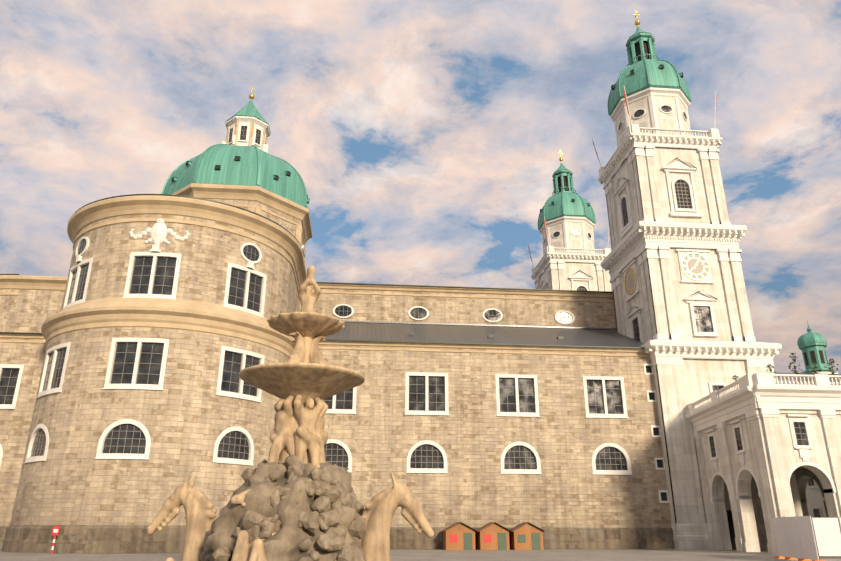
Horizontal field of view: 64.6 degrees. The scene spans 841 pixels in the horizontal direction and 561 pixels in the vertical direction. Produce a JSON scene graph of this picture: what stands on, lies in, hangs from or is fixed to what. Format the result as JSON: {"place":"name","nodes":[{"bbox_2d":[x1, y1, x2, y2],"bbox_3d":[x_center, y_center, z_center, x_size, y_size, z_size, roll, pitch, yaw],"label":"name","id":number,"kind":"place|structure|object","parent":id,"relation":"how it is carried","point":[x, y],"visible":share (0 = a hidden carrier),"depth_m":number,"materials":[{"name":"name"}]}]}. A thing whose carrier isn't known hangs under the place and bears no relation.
{"place":"outdoors","nodes":[
{"label":"outdoors","id":0,"kind":"place"},
{"bbox_2d":[0,312,54,549],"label":"building wing","id":1,"kind":"structure","parent":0,"point":[22,346],"depth_m":76.52,"materials":[{"name":"stone"}]},
{"bbox_2d":[161,85,312,260],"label":"dome","id":2,"kind":"structure","parent":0,"point":[241,167],"depth_m":109.04,"materials":[{"name":"metal"}]},
{"bbox_2d":[239,312,364,463],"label":"fountain basins","id":3,"kind":"object","parent":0,"point":[306,379],"visible":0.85,"depth_m":32.43,"materials":[{"name":"beige stone"}]},
{"bbox_2d":[287,331,305,362],"bbox_3d":[-6.304,3.705,33.472,0.806,2.392,1.288,-8,-22,20],"label":"dolphin sculpture","id":4,"kind":"object","parent":3,"relation":"on","point":[298,352],"visible":0.52,"depth_m":33.55,"materials":[{"name":"stone"}]},
{"bbox_2d":[298,266,320,311],"bbox_3d":[-5.878,0.846,35.271,1.323,3.307,1.437,2,-21,-5],"label":"statue","id":5,"kind":"object","parent":3,"relation":"on","point":[307,299],"visible":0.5,"depth_m":35.12,"materials":[{"name":"stone"}]},
{"bbox_2d":[309,336,326,363],"bbox_3d":[-5.171,3.991,34.226,1.287,2.386,0.806,2,-21,-5],"label":"dolphin sculpture","id":6,"kind":"object","parent":3,"relation":"on","point":[315,355],"visible":0.54,"depth_m":34.03,"materials":[{"name":"stone"}]},
{"bbox_2d":[0,549,840,560],"bbox_3d":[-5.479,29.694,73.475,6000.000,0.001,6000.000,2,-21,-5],"label":"square ground","id":7,"kind":"structure","parent":0,"point":[572,555],"depth_m":55.42,"materials":[{"name":"stone"}]},
{"bbox_2d":[0,274,67,313],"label":"building wall","id":8,"kind":"structure","parent":7,"relation":"on","point":[29,294],"depth_m":95.16,"materials":[{"name":"stone"}]},
{"bbox_2d":[50,526,59,553],"bbox_3d":[-32.913,23.296,59.776,0.560,2.300,0.220,2,-21,-5],"label":"barrier post","id":9,"kind":"object","parent":7,"relation":"on","point":[55,532],"visible":1,"depth_m":59.91,"materials":[{"name":"plastic"}]},
{"bbox_2d":[2,194,308,553],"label":"rounded apse","id":10,"kind":"structure","parent":7,"relation":"on","point":[159,334],"depth_m":67.64,"materials":[{"name":"stone"}]},
{"bbox_2d":[147,472,216,560],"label":"horse statue","id":11,"kind":"object","parent":7,"relation":"on","point":[200,509],"visible":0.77,"depth_m":32.52,"materials":[{"name":"beige stone"}]},
{"bbox_2d":[231,489,279,560],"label":"fountain sculpture","id":12,"kind":"object","parent":7,"relation":"on","point":[246,550],"visible":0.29,"depth_m":27.41,"materials":[{"name":"stone"}]},
{"bbox_2d":[198,455,366,560],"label":"fountain rocks","id":13,"kind":"object","parent":7,"relation":"on","point":[327,509],"visible":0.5,"depth_m":29.12,"materials":[{"name":"grey stone"}]},
{"bbox_2d":[268,395,294,462],"bbox_3d":[-6.612,7.383,32.321,1.534,3.723,1.464,2,-21,-5],"label":"statue","id":14,"kind":"object","parent":13,"relation":"on","point":[281,437],"visible":0.79,"depth_m":32.03,"materials":[{"name":"stone"}]},
{"bbox_2d":[294,395,324,467],"bbox_3d":[-5.455,7.346,32.219,1.463,3.725,1.532,2,-21,-5],"label":"statue","id":15,"kind":"object","parent":13,"relation":"on","point":[306,437],"visible":0.9,"depth_m":31.87,"materials":[{"name":"stone"}]},
{"bbox_2d":[316,399,327,462],"bbox_3d":[-5.344,7.750,33.302,1.532,3.726,1.463,2,-21,-5],"label":"statue","id":16,"kind":"object","parent":13,"relation":"on","point":[322,434],"visible":0.33,"depth_m":33.01,"materials":[{"name":"stone"}]},
{"bbox_2d":[359,472,433,560],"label":"horse statue","id":17,"kind":"object","parent":7,"relation":"on","point":[379,510],"visible":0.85,"depth_m":30.16,"materials":[{"name":"beige stone"}]},
{"bbox_2d":[441,522,476,549],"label":"market hut","id":18,"kind":"object","parent":7,"relation":"on","point":[458,535],"visible":1,"depth_m":72.09,"materials":[{"name":"wood"}]},
{"bbox_2d":[476,522,510,549],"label":"market hut","id":19,"kind":"object","parent":7,"relation":"on","point":[492,535],"visible":0.96,"depth_m":72.42,"materials":[{"name":"wood"}]},
{"bbox_2d":[509,522,543,549],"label":"market hut","id":20,"kind":"object","parent":7,"relation":"on","point":[525,536],"visible":0.94,"depth_m":72.75,"materials":[{"name":"wood"}]},
{"bbox_2d":[592,10,781,548],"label":"tower","id":21,"kind":"structure","parent":7,"relation":"on","point":[671,261],"depth_m":90.13,"materials":[{"name":"stone"}]},
{"bbox_2d":[685,373,840,554],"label":"arcade building","id":22,"kind":"structure","parent":7,"relation":"on","point":[780,443],"depth_m":64.81,"materials":[{"name":"stone"}]},
{"bbox_2d":[732,353,838,386],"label":"terrace shrubs","id":23,"kind":"object","parent":22,"relation":"on","point":[796,371],"visible":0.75,"depth_m":67.34,"materials":[{"name":"plant"}]},
{"bbox_2d":[772,515,840,560],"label":"site hoarding","id":24,"kind":"object","parent":7,"relation":"on","point":[804,538],"visible":1,"depth_m":50.39,"materials":[{"name":"wood"}]},
{"bbox_2d":[775,321,840,517],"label":"building","id":25,"kind":"structure","parent":7,"relation":"on","point":[812,346],"depth_m":127.60,"materials":[{"name":"metal"}]},
{"bbox_2d":[0,0,840,383],"label":"sky","id":26,"kind":"structure","parent":0,"point":[424,139],"materials":[{"name":"blue"}]},
{"bbox_2d":[293,282,674,548],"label":"cathedral nave","id":27,"kind":"structure","parent":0,"point":[475,408],"depth_m":80.12,"materials":[{"name":"stone"}]},
{"bbox_2d":[528,150,610,291],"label":"tower","id":28,"kind":"structure","parent":0,"point":[570,259],"depth_m":140.94,"materials":[{"name":"stone"}]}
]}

